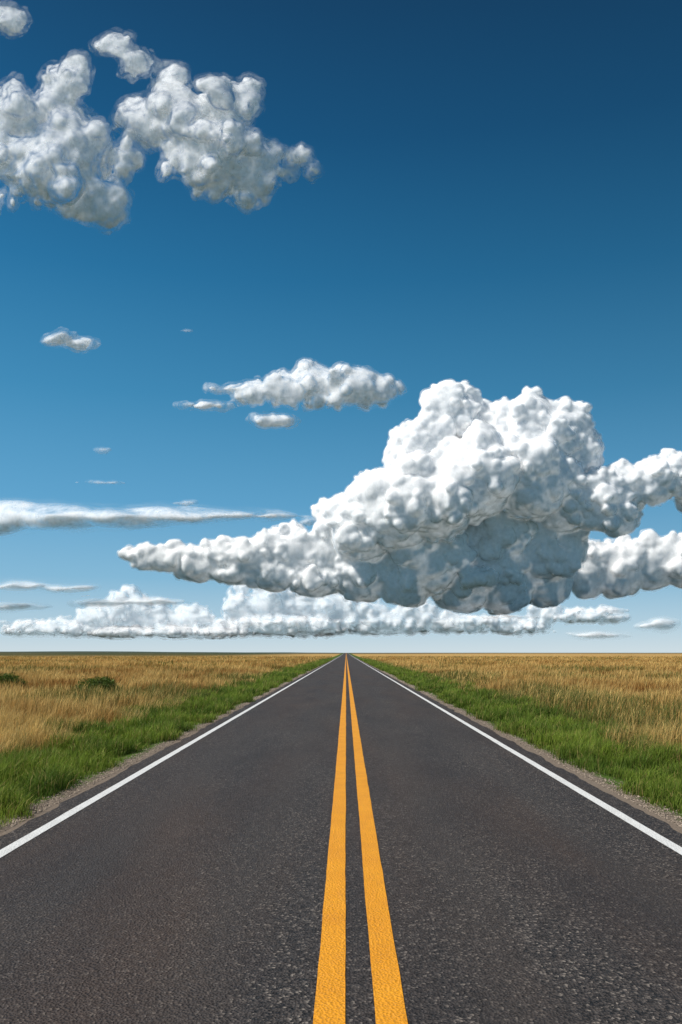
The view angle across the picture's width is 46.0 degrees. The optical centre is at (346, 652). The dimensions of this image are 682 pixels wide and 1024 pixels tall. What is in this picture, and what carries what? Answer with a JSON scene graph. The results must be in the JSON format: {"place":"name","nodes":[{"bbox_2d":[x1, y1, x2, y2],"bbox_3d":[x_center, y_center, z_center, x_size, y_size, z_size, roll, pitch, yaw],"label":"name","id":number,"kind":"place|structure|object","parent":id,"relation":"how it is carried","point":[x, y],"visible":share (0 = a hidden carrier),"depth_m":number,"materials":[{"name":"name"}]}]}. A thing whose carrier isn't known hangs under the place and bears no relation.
{"place":"outdoors","nodes":[
{"label":"outdoors","id":0,"kind":"place"},
{"bbox_2d":[0,55,142,228],"bbox_3d":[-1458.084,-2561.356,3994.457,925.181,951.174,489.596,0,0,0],"label":"cloud","id":1,"kind":"structure","parent":0,"point":[94,200],"depth_m":3921.02,"materials":[{"name":"white"}]},
{"bbox_2d":[45,333,99,349],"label":"cloud","id":2,"kind":"structure","parent":0,"point":[67,340],"depth_m":6932.43,"materials":[{"name":"white"}]},
{"bbox_2d":[0,503,277,533],"bbox_3d":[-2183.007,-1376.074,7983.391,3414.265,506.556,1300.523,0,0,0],"label":"cloud","id":3,"kind":"structure","parent":0,"point":[9,516],"depth_m":7619.39,"materials":[{"name":"white"}]},
{"bbox_2d":[0,7,318,177],"bbox_3d":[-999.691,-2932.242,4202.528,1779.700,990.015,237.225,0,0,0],"label":"cloud","id":4,"kind":"structure","parent":0,"point":[12,21],"depth_m":4157.24,"materials":[{"name":"white"}]},
{"bbox_2d":[114,77,294,208],"bbox_3d":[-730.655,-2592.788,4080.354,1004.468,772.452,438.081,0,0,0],"label":"cloud","id":5,"kind":"structure","parent":0,"point":[245,169],"depth_m":4009.53,"materials":[{"name":"white"}]},
{"bbox_2d":[189,360,403,426],"bbox_3d":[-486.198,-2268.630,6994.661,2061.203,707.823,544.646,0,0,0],"label":"cloud","id":6,"kind":"structure","parent":0,"point":[360,387],"depth_m":6874.74,"materials":[{"name":"white"}]},
{"bbox_2d":[2,585,628,637],"bbox_3d":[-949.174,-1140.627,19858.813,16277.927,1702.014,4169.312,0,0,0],"label":"cloud","id":7,"kind":"structure","parent":0,"point":[240,610],"depth_m":19491.18,"materials":[{"name":"white"}]},
{"bbox_2d":[0,584,673,636],"bbox_3d":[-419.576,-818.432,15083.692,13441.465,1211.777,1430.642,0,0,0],"label":"cloud","id":8,"kind":"structure","parent":0,"point":[661,623],"depth_m":14792.10,"materials":[{"name":"white"}]},
{"bbox_2d":[0,653,681,1023],"bbox_3d":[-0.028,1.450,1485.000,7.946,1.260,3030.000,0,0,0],"label":"road","id":9,"kind":"structure","parent":0,"point":[186,885],"depth_m":7.25,"materials":[{"name":"grey asphalt"}]},
{"bbox_2d":[0,653,681,857],"bbox_3d":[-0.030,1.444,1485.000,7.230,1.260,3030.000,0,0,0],"label":"road edge line","id":10,"kind":"object","parent":9,"relation":"on","point":[81,806],"visible":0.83,"depth_m":11.85,"materials":[{"name":"white paint"}]},
{"bbox_2d":[313,655,407,1023],"bbox_3d":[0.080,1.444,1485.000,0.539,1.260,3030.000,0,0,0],"label":"double yellow line","id":11,"kind":"object","parent":9,"relation":"on","point":[329,1006],"visible":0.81,"depth_m":6.37,"materials":[{"name":"paint"}]},
{"bbox_2d":[0,655,681,761],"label":"golden field grass","id":12,"kind":"structure","parent":0,"point":[29,709],"depth_m":44.13,"materials":[{"name":"yellow plant"}]},
{"bbox_2d":[0,672,27,688],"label":"green shrub","id":13,"kind":"object","parent":12,"relation":"in","point":[8,677],"visible":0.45,"depth_m":44.76,"materials":[{"name":"green plant"}]},
{"bbox_2d":[73,676,118,692],"bbox_3d":[-12.682,1.694,41.012,2.635,1.094,1.691,0,0,0],"label":"green shrub","id":14,"kind":"object","parent":12,"relation":"in","point":[107,682],"visible":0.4,"depth_m":40.75,"materials":[{"name":"green plant"}]},
{"bbox_2d":[0,651,681,835],"bbox_3d":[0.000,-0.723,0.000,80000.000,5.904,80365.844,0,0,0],"label":"ground","id":15,"kind":"structure","parent":0,"point":[196,654],"depth_m":43.62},
{"bbox_2d":[0,658,681,826],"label":"verge grass","id":16,"kind":"structure","parent":15,"relation":"on","point":[49,771],"depth_m":18.20,"materials":[{"name":"green plant"}]},
{"bbox_2d":[0,671,681,832],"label":"gravel shoulder","id":17,"kind":"object","parent":15,"relation":"on","point":[672,818],"visible":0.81,"depth_m":13.63},
{"bbox_2d":[0,0,681,652],"label":"sky","id":18,"kind":"structure","parent":0,"point":[493,203],"materials":[{"name":"blue"}]},
{"bbox_2d":[118,380,681,614],"bbox_3d":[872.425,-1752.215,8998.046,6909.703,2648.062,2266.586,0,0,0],"label":"cloud","id":19,"kind":"structure","parent":0,"point":[469,482],"depth_m":8702.65,"materials":[{"name":"white"}]},
{"bbox_2d":[571,529,681,598],"bbox_3d":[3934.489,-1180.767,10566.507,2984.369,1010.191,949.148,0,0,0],"label":"cloud","id":20,"kind":"structure","parent":0,"point":[627,565],"depth_m":10313.28,"materials":[{"name":"white"}]}
]}

